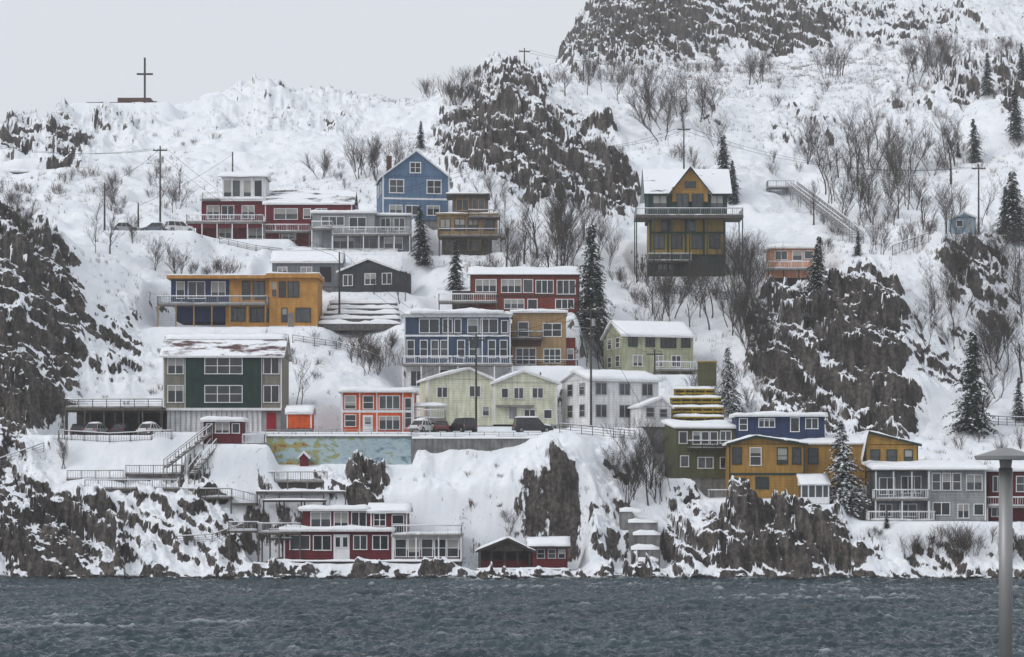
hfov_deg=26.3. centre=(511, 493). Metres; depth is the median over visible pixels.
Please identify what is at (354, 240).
window frame
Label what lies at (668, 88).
bare tree
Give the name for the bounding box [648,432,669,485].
bare tree
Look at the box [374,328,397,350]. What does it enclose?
shrub
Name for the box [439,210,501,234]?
railing
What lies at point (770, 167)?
shrub
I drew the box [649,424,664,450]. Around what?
bare tree
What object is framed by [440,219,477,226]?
window blind
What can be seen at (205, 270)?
shrub
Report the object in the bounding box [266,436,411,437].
coping
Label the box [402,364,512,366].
deck
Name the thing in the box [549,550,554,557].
window glass
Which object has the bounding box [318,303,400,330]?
wall
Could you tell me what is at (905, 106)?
shrub
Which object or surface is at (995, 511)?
window glass
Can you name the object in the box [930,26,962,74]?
bare tree
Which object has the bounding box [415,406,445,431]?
posts
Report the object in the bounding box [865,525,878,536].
shrub
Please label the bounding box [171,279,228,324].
walls
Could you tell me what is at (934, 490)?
window frame
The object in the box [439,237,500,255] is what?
posts
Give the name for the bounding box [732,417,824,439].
walls
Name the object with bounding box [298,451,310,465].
red bench hut
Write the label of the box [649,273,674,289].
shrub
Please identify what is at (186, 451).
wooden stairs
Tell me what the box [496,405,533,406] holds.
canopy
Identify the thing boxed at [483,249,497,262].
shrub
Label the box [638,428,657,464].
bare tree
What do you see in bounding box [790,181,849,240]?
cliff stairway
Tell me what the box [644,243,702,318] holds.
bare tree
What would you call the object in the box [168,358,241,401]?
window glass
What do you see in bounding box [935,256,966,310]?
bare tree
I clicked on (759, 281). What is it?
bare tree
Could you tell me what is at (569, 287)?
window glass
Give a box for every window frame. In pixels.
[167,358,279,402]
[176,281,225,298]
[206,180,326,239]
[206,422,239,433]
[230,281,310,321]
[271,281,276,296]
[289,512,458,556]
[321,216,404,249]
[333,237,377,247]
[343,273,391,285]
[344,395,411,428]
[377,162,441,215]
[406,319,508,386]
[436,385,552,418]
[440,218,494,230]
[445,199,484,250]
[475,279,575,308]
[515,321,573,364]
[536,549,565,558]
[567,382,652,417]
[607,337,681,368]
[628,337,690,347]
[646,407,667,417]
[652,194,723,274]
[678,431,731,468]
[684,180,696,188]
[732,447,912,488]
[739,417,818,465]
[774,251,813,260]
[879,473,983,517]
[991,476,1023,516]
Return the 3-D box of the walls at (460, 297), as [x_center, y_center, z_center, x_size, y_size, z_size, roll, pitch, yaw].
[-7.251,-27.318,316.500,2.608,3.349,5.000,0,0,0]
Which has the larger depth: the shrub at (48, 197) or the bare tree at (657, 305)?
the shrub at (48, 197)
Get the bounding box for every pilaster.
[359,393,402,430]
[650,220,723,275]
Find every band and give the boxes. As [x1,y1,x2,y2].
[166,408,281,410]
[187,224,263,227]
[200,199,265,200]
[269,326,316,326]
[341,410,413,412]
[383,197,446,199]
[404,335,510,336]
[470,295,578,296]
[729,473,804,474]
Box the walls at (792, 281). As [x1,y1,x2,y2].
[775,278,806,285]
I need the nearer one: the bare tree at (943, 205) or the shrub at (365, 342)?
the shrub at (365, 342)
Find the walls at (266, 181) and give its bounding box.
[221,176,270,197]
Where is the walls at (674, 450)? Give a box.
[665,425,735,477]
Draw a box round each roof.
[159,334,291,361]
[167,273,324,283]
[217,173,273,176]
[262,190,357,209]
[280,509,394,536]
[286,247,397,254]
[310,212,412,219]
[338,391,446,407]
[410,312,503,313]
[436,213,498,215]
[446,193,489,199]
[467,274,581,274]
[510,311,567,317]
[561,372,662,382]
[601,321,672,339]
[640,169,731,202]
[661,422,728,427]
[729,415,863,443]
[763,247,816,252]
[861,463,991,469]
[986,470,1023,471]
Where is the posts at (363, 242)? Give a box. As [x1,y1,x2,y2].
[311,230,409,251]
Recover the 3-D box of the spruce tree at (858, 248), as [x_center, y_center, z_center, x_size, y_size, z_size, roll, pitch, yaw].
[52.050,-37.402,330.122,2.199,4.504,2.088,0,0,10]
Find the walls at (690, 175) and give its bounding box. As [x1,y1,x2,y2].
[672,168,708,201]
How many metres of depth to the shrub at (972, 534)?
254.20 m
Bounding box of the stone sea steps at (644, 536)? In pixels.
[619,507,660,567]
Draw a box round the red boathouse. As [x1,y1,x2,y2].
[475,536,570,570]
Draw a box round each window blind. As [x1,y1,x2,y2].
[168,358,182,390]
[177,282,286,314]
[207,180,309,236]
[311,512,457,551]
[333,238,401,243]
[345,396,398,421]
[390,205,438,209]
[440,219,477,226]
[468,319,477,325]
[476,280,523,303]
[567,349,572,353]
[608,340,662,363]
[653,196,722,268]
[751,419,911,471]
[793,251,801,255]
[943,474,981,510]
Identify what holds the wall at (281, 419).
on the foundation at (201, 431)
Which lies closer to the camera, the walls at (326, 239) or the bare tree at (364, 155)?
the walls at (326, 239)
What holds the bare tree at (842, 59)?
on the snowy hillside
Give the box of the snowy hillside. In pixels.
[0,0,1023,580]
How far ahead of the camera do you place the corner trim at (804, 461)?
264.97 m
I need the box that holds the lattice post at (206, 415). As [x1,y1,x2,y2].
[170,411,257,430]
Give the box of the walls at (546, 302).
[471,275,577,313]
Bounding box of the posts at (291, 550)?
[269,540,461,566]
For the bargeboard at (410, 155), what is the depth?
353.41 m
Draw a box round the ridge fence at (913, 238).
[892,232,928,255]
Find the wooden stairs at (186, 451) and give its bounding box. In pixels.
[163,424,212,481]
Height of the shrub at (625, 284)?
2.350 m
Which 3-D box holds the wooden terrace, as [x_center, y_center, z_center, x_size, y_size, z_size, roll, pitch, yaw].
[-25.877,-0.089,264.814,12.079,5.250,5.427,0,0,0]
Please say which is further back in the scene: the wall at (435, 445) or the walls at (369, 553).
the wall at (435, 445)
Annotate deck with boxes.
[64,398,166,434]
[157,303,267,306]
[186,199,310,232]
[228,530,300,533]
[266,538,461,563]
[311,228,410,236]
[392,533,463,536]
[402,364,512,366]
[414,418,445,420]
[438,216,501,237]
[438,301,496,303]
[511,338,542,339]
[634,215,742,262]
[656,369,697,371]
[670,361,724,420]
[687,447,725,449]
[767,268,810,270]
[866,499,935,520]
[986,506,1023,507]
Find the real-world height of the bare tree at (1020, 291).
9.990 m
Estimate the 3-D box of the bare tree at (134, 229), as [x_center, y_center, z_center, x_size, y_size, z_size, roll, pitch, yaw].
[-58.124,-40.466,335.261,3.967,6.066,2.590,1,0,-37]
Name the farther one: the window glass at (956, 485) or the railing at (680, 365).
the railing at (680, 365)
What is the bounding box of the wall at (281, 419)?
[261,410,286,430]
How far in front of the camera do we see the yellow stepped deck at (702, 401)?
282.62 m
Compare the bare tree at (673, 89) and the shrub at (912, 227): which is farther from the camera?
the bare tree at (673, 89)
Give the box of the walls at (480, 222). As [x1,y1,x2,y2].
[437,215,497,239]
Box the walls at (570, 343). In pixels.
[566,338,575,365]
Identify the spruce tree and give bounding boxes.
[409,206,433,264]
[414,232,434,267]
[415,121,425,148]
[443,239,465,290]
[569,225,615,338]
[592,270,612,334]
[715,135,740,203]
[716,347,751,414]
[727,161,739,204]
[795,236,830,295]
[798,301,809,321]
[823,419,871,516]
[851,230,863,256]
[882,510,890,528]
[942,331,1003,438]
[955,142,961,157]
[965,119,983,161]
[975,52,997,97]
[991,171,1023,242]
[995,186,1010,235]
[1005,90,1023,140]
[1009,377,1023,421]
[1016,44,1023,80]
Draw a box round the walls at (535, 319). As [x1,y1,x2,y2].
[512,313,565,365]
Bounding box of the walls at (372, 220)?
[312,213,411,246]
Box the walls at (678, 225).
[647,220,725,254]
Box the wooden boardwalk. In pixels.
[66,464,256,513]
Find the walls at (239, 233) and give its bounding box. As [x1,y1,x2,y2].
[196,201,355,242]
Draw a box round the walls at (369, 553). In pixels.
[285,511,459,559]
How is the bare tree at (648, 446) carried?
on the snowy hillside
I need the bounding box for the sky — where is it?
[0,0,587,120]
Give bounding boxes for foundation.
[166,431,264,431]
[295,243,310,246]
[422,220,436,229]
[477,426,555,428]
[687,478,724,496]
[829,497,866,519]
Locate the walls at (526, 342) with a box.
[512,336,540,345]
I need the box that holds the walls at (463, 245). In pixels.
[442,196,491,255]
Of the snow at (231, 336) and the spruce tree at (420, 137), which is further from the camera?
the spruce tree at (420, 137)
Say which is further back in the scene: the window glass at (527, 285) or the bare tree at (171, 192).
the bare tree at (171, 192)
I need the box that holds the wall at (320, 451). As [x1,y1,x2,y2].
[265,438,410,464]
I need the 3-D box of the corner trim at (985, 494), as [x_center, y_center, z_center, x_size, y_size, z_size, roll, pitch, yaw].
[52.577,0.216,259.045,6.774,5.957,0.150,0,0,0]
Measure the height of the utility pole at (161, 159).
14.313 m
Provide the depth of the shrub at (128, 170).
394.72 m
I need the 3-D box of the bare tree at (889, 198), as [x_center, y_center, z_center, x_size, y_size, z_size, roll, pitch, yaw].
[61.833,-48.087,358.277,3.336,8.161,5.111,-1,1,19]
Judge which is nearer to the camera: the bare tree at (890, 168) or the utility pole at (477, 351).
the utility pole at (477, 351)
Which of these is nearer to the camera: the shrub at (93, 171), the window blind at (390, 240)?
the window blind at (390, 240)
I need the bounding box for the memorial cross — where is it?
[137,58,152,102]
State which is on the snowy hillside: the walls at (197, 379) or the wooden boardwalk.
the wooden boardwalk
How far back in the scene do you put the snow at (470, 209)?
342.62 m
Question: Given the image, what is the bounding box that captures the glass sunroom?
[796,473,830,503]
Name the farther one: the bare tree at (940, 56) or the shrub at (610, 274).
the bare tree at (940, 56)
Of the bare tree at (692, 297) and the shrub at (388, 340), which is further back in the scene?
the bare tree at (692, 297)
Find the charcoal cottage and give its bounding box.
[336,257,413,293]
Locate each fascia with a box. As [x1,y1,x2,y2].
[159,356,283,357]
[262,203,353,204]
[367,511,409,512]
[589,379,662,381]
[621,335,696,337]
[644,194,731,194]
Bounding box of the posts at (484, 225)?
[468,218,499,233]
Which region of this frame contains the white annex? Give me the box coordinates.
[628,396,673,450]
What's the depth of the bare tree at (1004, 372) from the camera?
302.29 m
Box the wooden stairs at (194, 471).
[188,438,216,484]
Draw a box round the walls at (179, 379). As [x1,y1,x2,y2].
[164,347,288,410]
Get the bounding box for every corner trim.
[163,358,281,407]
[284,513,406,558]
[341,393,413,431]
[382,176,449,212]
[404,317,510,362]
[428,380,556,425]
[470,275,578,311]
[729,445,917,484]
[929,470,985,520]
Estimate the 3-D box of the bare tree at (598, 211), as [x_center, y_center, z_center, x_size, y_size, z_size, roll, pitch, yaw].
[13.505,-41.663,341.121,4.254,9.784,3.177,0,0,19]
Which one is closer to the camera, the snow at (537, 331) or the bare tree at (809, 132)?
the snow at (537, 331)
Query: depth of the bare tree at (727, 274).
324.48 m
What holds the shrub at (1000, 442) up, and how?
on the snowy hillside
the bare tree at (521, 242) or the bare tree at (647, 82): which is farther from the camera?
the bare tree at (647, 82)
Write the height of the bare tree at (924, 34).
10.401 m
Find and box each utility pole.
[104,182,105,229]
[137,203,138,226]
[146,146,166,221]
[338,252,339,314]
[459,335,484,431]
[522,140,534,188]
[575,305,599,424]
[647,350,662,374]
[677,125,689,168]
[711,22,720,66]
[972,164,985,232]
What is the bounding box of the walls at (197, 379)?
[185,358,260,407]
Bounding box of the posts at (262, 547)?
[228,533,300,561]
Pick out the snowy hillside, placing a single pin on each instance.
(886, 370)
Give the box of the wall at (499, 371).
[406,367,510,386]
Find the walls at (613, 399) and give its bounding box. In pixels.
[562,373,656,428]
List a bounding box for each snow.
[0,168,53,170]
[157,272,323,296]
[166,333,286,338]
[186,171,301,230]
[228,502,462,560]
[266,434,411,435]
[310,210,412,233]
[318,299,400,323]
[338,387,447,417]
[402,307,512,363]
[412,436,537,438]
[417,367,552,382]
[438,266,581,300]
[439,192,501,229]
[510,309,577,359]
[558,369,662,380]
[604,320,697,369]
[634,207,742,254]
[661,419,735,447]
[708,411,921,489]
[764,243,821,268]
[861,459,992,519]
[986,465,1023,505]
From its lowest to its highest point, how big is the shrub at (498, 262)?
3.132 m
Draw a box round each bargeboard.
[159,334,291,356]
[380,150,451,178]
[425,367,560,384]
[558,370,588,381]
[600,321,696,339]
[640,166,731,201]
[726,431,921,456]
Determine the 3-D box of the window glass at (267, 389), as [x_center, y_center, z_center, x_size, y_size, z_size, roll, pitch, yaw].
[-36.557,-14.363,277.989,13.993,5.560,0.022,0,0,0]
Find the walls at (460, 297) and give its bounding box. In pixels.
[452,291,469,308]
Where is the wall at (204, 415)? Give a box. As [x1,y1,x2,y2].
[167,411,260,430]
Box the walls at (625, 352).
[604,325,692,374]
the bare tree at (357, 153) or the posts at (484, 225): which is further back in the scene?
the bare tree at (357, 153)
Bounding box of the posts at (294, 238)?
[264,233,309,246]
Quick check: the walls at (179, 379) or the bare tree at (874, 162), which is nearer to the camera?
the walls at (179, 379)
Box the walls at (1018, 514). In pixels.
[986,472,1023,520]
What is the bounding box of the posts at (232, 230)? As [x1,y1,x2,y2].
[186,224,262,238]
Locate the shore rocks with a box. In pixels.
[4,572,1017,580]
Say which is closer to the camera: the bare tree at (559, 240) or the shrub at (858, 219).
the bare tree at (559, 240)
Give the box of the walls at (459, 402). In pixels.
[420,369,555,425]
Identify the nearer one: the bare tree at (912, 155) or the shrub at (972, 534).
the shrub at (972, 534)
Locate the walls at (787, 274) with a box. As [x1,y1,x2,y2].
[766,249,815,279]
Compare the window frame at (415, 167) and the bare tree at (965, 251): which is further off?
the window frame at (415, 167)
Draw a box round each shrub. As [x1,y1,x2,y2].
[14,179,24,190]
[21,184,35,193]
[44,193,55,202]
[66,167,76,177]
[87,165,103,176]
[116,194,128,207]
[122,166,133,175]
[145,172,155,185]
[155,164,170,176]
[165,189,182,201]
[186,264,195,273]
[201,266,214,274]
[203,257,221,271]
[209,255,224,272]
[216,257,233,273]
[223,264,238,273]
[225,257,243,271]
[332,171,344,178]
[342,331,377,353]
[351,329,376,344]
[355,335,377,353]
[356,344,379,360]
[363,353,387,373]
[373,342,395,364]
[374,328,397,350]
[380,332,399,348]
[387,342,403,365]
[419,77,436,97]
[434,73,454,96]
[440,75,464,105]
[450,67,469,89]
[452,92,462,107]
[456,79,476,100]
[456,94,467,102]
[460,79,477,98]
[465,85,475,98]
[468,65,484,81]
[469,91,479,110]
[471,70,483,81]
[476,70,496,88]
[476,259,494,266]
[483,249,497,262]
[488,256,501,266]
[492,80,505,96]
[499,508,513,522]
[501,241,519,258]
[503,515,517,529]
[508,77,524,93]
[514,67,524,76]
[525,71,542,89]
[546,65,563,83]
[573,70,581,82]
[579,70,594,84]
[580,61,601,76]
[584,58,602,74]
[602,67,617,81]
[605,53,625,70]
[607,267,620,280]
[614,266,628,281]
[616,164,631,178]
[619,279,632,289]
[622,60,638,73]
[622,284,644,300]
[623,170,638,185]
[626,76,638,86]
[630,261,650,282]
[630,272,642,285]
[630,286,644,304]
[632,287,656,307]
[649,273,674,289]
[649,282,671,300]
[664,275,683,290]
[666,148,679,157]
[671,291,682,303]
[673,140,689,154]
[673,263,687,275]
[674,149,686,159]
[676,256,698,275]
[679,271,701,292]
[684,264,705,285]
[687,146,698,160]
[688,288,710,305]
[704,280,719,299]
[708,62,722,73]
[716,363,726,377]
[733,359,750,380]
[739,384,761,407]
[749,371,768,391]
[751,374,769,391]
[753,369,769,379]
[766,149,777,159]
[766,161,779,173]
[767,93,783,106]
[771,74,783,87]
[794,145,806,157]
[815,235,834,253]
[819,79,831,89]
[820,213,827,224]
[831,222,847,236]
[832,516,843,525]
[856,216,868,225]
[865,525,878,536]
[881,205,900,216]
[888,87,904,100]
[892,97,912,112]
[898,532,918,557]
[901,220,915,235]
[901,532,922,552]
[908,82,918,95]
[909,541,923,555]
[910,227,926,239]
[911,235,925,251]
[916,216,938,231]
[919,531,942,556]
[921,217,937,234]
[929,105,938,115]
[929,521,950,544]
[936,158,948,172]
[940,106,948,116]
[941,522,967,540]
[942,528,970,552]
[942,537,972,563]
[946,517,978,540]
[949,435,968,448]
[951,536,968,555]
[952,536,967,556]
[956,95,969,107]
[956,541,971,561]
[957,531,971,552]
[958,525,977,544]
[962,532,986,555]
[969,431,981,441]
[979,525,997,542]
[984,81,1003,97]
[992,42,1007,56]
[992,435,1007,447]
[994,543,1021,556]
[1010,38,1022,49]
[1010,73,1023,85]
[1011,136,1023,148]
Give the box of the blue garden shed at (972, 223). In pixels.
[948,212,976,233]
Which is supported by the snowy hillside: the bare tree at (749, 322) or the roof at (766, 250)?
the bare tree at (749, 322)
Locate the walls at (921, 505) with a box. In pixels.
[867,471,925,518]
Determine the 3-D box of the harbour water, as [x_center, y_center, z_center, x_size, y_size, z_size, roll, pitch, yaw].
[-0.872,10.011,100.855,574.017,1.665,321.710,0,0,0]
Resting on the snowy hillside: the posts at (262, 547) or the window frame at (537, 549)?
the posts at (262, 547)
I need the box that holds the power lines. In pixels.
[1,23,977,402]
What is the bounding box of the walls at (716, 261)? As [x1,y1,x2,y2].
[647,255,722,275]
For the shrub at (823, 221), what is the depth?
352.44 m
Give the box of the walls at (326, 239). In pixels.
[322,232,411,251]
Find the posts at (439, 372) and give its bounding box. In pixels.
[402,366,512,386]
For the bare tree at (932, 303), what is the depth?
308.95 m
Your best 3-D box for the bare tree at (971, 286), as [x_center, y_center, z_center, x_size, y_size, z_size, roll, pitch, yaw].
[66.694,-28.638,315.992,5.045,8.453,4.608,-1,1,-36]
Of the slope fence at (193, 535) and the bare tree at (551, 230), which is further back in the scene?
the bare tree at (551, 230)
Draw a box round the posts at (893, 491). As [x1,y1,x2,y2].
[875,471,928,518]
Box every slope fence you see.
[0,442,43,465]
[58,430,171,442]
[175,523,241,543]
[658,283,726,299]
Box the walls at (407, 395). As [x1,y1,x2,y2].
[343,393,415,431]
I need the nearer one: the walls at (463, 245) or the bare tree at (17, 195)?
the bare tree at (17, 195)
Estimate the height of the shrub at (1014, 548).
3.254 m
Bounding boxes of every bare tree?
[0,181,13,217]
[4,187,16,212]
[6,200,38,231]
[10,191,38,221]
[12,180,26,215]
[12,208,30,235]
[20,206,36,237]
[53,430,68,466]
[54,433,71,467]
[56,395,75,438]
[82,206,102,239]
[85,218,105,252]
[95,182,109,216]
[102,169,120,204]
[102,180,121,209]
[103,213,127,253]
[107,198,121,220]
[124,212,142,243]
[143,234,168,270]
[150,169,172,204]
[157,242,191,273]
[162,237,187,273]
[163,178,176,212]
[165,176,186,205]
[165,180,198,208]
[165,245,183,273]
[176,165,187,200]
[294,359,314,404]
[295,356,311,404]
[297,146,330,178]
[321,148,331,176]
[336,123,356,171]
[339,137,366,177]
[340,143,370,179]
[349,136,363,174]
[349,138,383,177]
[351,344,376,374]
[356,334,368,359]
[356,343,368,375]
[364,129,384,174]
[366,134,381,176]
[367,140,382,178]
[370,343,386,374]
[371,266,380,293]
[374,339,397,365]
[378,133,404,165]
[388,133,421,160]
[388,276,401,303]
[391,128,414,159]
[399,270,412,300]
[466,163,481,192]
[479,189,502,211]
[481,167,499,200]
[493,195,512,238]
[495,167,510,196]
[499,183,509,213]
[499,213,525,266]
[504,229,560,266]
[505,231,527,264]
[514,192,544,257]
[516,207,545,263]
[521,242,550,266]
[523,217,534,254]
[530,225,556,266]
[533,185,591,234]
[536,229,569,266]
[538,196,581,240]
[539,211,558,258]
[542,184,575,238]
[543,183,561,224]
[544,186,571,241]
[546,231,567,265]
[551,220,564,265]
[552,206,582,265]
[553,60,577,96]
[553,208,580,265]
[557,240,577,266]
[559,209,587,265]
[562,68,571,94]
[571,198,596,239]
[573,55,595,94]
[574,44,589,81]
[579,192,608,236]
[579,313,596,366]
[582,48,598,81]
[584,194,608,234]
[584,204,620,255]
[585,304,605,344]
[587,326,605,368]
[590,62,601,90]
[596,438,630,491]
[600,60,629,93]
[601,225,624,267]
[601,407,661,459]
[609,436,658,506]
[612,447,630,503]
[614,75,624,100]
[616,433,660,499]
[617,62,628,88]
[622,451,673,504]
[624,64,664,117]
[625,85,682,141]
[626,306,663,320]
[632,444,656,505]
[633,75,683,118]
[635,59,661,120]
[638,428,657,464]
[639,86,668,117]
[639,86,682,130]
[639,425,656,474]
[641,266,657,313]
[641,283,668,320]
[643,277,670,320]
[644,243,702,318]
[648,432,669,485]
[648,458,665,498]
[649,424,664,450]
[655,456,669,501]
[656,67,684,110]
[657,68,682,116]
[659,263,678,314]
[659,453,672,491]
[662,278,679,320]
[669,94,687,128]
[671,92,693,124]
[676,69,694,121]
[677,59,688,112]
[678,70,727,123]
[678,267,710,326]
[681,364,697,386]
[682,255,717,329]
[686,253,718,316]
[689,59,717,114]
[691,77,713,120]
[691,256,725,309]
[693,110,729,147]
[696,245,732,317]
[696,258,715,299]
[703,264,759,326]
[709,263,761,335]
[710,245,730,296]
[712,219,763,286]
[713,251,739,298]
[714,226,751,286]
[716,364,730,394]
[717,282,764,334]
[721,230,786,305]
[725,287,778,342]
[727,289,746,334]
[729,283,764,326]
[731,266,747,332]
[731,278,777,346]
[732,287,757,339]
[733,229,768,292]
[733,311,763,366]
[734,258,764,307]
[737,302,758,348]
[738,52,769,83]
[742,51,758,84]
[742,282,763,329]
[743,55,765,82]
[744,49,767,75]
[746,239,775,309]
[754,305,779,355]
[756,48,774,81]
[757,314,776,358]
[760,43,774,75]
[794,107,823,164]
[797,114,820,165]
[798,176,822,224]
[802,126,841,194]
[807,42,830,78]
[813,140,842,203]
[815,119,833,169]
[823,125,841,177]
[823,150,848,203]
[824,37,841,76]
[826,157,839,200]
[827,52,843,79]
[828,41,850,75]
[831,173,855,214]
[833,103,884,170]
[837,47,849,76]
[837,143,859,181]
[839,100,873,170]
[840,38,855,75]
[844,120,874,185]
[844,162,861,203]
[845,133,869,167]
[845,161,885,216]
[851,105,899,166]
[853,147,877,198]
[855,168,880,222]
[859,80,894,149]
[862,216,880,248]
[864,142,883,182]
[864,146,898,189]
[864,184,886,224]
[865,211,887,251]
[866,119,911,174]
[867,144,886,192]
[875,126,904,184]
[876,225,894,254]
[881,133,910,187]
[881,174,899,220]
[881,216,893,246]
[884,125,905,175]
[884,158,913,224]
[885,148,904,191]
[886,166,930,209]
[886,167,905,218]
[889,119,900,154]
[889,146,914,205]
[896,38,921,84]
[896,222,913,250]
[897,152,915,209]
[898,40,932,84]
[900,36,914,67]
[900,157,915,197]
[901,108,937,173]
[901,214,914,250]
[902,27,941,71]
[902,126,953,175]
[902,299,946,347]
[908,135,921,176]
[909,177,926,222]
[911,38,959,81]
[912,23,931,66]
[916,21,950,76]
[916,279,954,327]
[917,250,937,290]
[919,194,934,229]
[919,265,937,309]
[924,185,945,233]
[929,113,962,165]
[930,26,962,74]
[930,33,957,77]
[930,37,946,78]
[931,180,958,233]
[931,314,961,350]
[932,105,949,158]
[935,118,962,183]
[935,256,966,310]
[936,182,969,231]
[937,176,969,213]
[937,271,968,329]
[940,264,966,305]
[943,205,987,257]
[943,227,970,282]
[947,307,962,342]
[948,32,969,79]
[949,222,987,285]
[955,227,981,280]
[961,265,988,315]
[964,304,1014,357]
[965,314,1009,374]
[973,306,1020,370]
[976,186,994,222]
[976,306,1005,368]
[977,216,1002,275]
[978,349,1016,398]
[980,276,1008,327]
[980,368,1002,428]
[981,294,1023,361]
[983,227,1016,276]
[986,173,1005,214]
[986,286,1007,341]
[998,235,1021,276]
[999,208,1023,264]
[999,261,1023,324]
[999,313,1023,382]
[1003,248,1023,303]
[1004,231,1023,288]
[1005,232,1023,295]
[1018,328,1023,368]
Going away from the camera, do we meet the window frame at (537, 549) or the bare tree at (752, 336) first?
the window frame at (537, 549)
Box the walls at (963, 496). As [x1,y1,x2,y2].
[866,467,984,520]
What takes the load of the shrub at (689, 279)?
on the snowy hillside
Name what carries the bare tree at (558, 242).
on the snowy hillside
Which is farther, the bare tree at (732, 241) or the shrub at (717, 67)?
the shrub at (717, 67)
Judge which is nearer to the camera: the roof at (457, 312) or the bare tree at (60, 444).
the bare tree at (60, 444)
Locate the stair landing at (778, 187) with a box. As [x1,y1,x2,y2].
[766,180,793,199]
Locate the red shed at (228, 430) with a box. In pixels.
[200,416,267,444]
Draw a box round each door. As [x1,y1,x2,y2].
[266,412,275,430]
[288,313,293,326]
[295,415,303,427]
[320,267,330,281]
[333,534,349,558]
[363,415,372,430]
[509,407,516,418]
[967,220,972,232]
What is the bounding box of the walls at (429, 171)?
[377,152,447,219]
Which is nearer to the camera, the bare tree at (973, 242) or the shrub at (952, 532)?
the shrub at (952, 532)
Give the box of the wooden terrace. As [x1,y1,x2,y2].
[256,471,346,514]
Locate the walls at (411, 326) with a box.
[405,317,508,362]
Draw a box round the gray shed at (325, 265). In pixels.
[270,250,345,292]
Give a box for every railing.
[157,296,267,303]
[186,193,310,230]
[228,522,300,531]
[265,429,411,434]
[311,221,410,233]
[393,524,463,533]
[402,356,512,363]
[414,410,444,417]
[438,294,496,300]
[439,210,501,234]
[511,360,577,365]
[634,208,742,260]
[656,361,697,368]
[688,441,725,446]
[708,490,726,497]
[767,261,813,267]
[866,490,935,519]
[986,497,1023,505]
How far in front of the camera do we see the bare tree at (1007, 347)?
309.87 m
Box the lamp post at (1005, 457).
[974,448,1023,656]
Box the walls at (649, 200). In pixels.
[644,195,726,233]
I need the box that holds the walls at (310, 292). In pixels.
[226,278,321,326]
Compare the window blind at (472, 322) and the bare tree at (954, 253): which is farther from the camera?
the bare tree at (954, 253)
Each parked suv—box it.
[164,220,194,230]
[449,418,476,431]
[512,416,552,431]
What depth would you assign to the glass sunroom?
260.05 m
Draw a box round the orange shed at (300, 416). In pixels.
[285,405,315,430]
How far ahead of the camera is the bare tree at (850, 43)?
482.72 m
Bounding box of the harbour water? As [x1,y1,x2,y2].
[0,575,1023,656]
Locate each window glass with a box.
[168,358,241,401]
[168,358,278,401]
[177,282,286,320]
[188,282,262,320]
[207,180,309,237]
[207,424,211,432]
[216,430,228,432]
[219,209,325,237]
[230,282,309,320]
[233,180,296,238]
[233,424,238,432]
[290,519,457,555]
[314,514,402,549]
[322,217,403,248]
[333,218,365,247]
[335,512,444,555]
[344,273,390,284]
[345,396,398,428]
[380,181,440,214]
[380,396,398,408]
[381,218,389,229]
[390,180,402,212]
[405,398,410,427]
[406,163,419,214]
[407,321,507,355]
[411,319,496,385]
[431,341,447,372]
[438,387,446,396]
[440,199,493,249]
[457,199,479,249]
[470,386,542,415]
[476,281,574,293]
[502,286,572,308]
[502,389,550,417]
[505,280,531,307]
[516,322,559,363]
[538,550,564,557]
[543,324,572,358]
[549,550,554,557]
[568,384,651,416]
[580,383,629,394]
[580,405,629,416]
[608,337,679,367]
[608,338,662,365]
[646,337,689,346]
[647,408,653,416]
[653,194,722,247]
[658,181,719,273]
[660,409,666,416]
[680,432,716,443]
[681,431,730,467]
[692,194,702,247]
[721,458,724,467]
[733,418,911,480]
[756,449,816,487]
[775,251,812,259]
[871,450,895,461]
[880,477,949,515]
[880,478,982,517]
[933,474,981,489]
[992,508,998,515]
[993,477,998,490]
[1017,477,1023,490]
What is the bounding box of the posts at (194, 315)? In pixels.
[157,305,265,326]
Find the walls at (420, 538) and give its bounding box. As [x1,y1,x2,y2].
[394,537,459,559]
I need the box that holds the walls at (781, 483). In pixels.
[725,434,916,497]
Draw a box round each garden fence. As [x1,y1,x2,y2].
[292,334,380,360]
[985,415,1023,425]
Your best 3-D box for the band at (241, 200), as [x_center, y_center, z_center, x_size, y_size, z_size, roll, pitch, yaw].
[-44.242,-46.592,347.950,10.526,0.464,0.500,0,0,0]
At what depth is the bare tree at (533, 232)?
338.01 m
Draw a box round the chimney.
[386,156,391,171]
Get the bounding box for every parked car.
[70,424,85,434]
[83,422,109,434]
[110,424,134,434]
[111,222,139,230]
[136,421,164,434]
[140,222,165,230]
[408,418,433,431]
[434,421,448,431]
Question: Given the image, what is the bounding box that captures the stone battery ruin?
[86,98,169,102]
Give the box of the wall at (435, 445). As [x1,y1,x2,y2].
[411,439,528,464]
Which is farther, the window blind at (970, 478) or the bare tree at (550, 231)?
the bare tree at (550, 231)
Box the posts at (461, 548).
[393,536,462,565]
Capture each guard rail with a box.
[219,237,281,250]
[559,423,634,438]
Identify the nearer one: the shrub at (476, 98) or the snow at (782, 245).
the snow at (782, 245)
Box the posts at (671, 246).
[634,218,742,282]

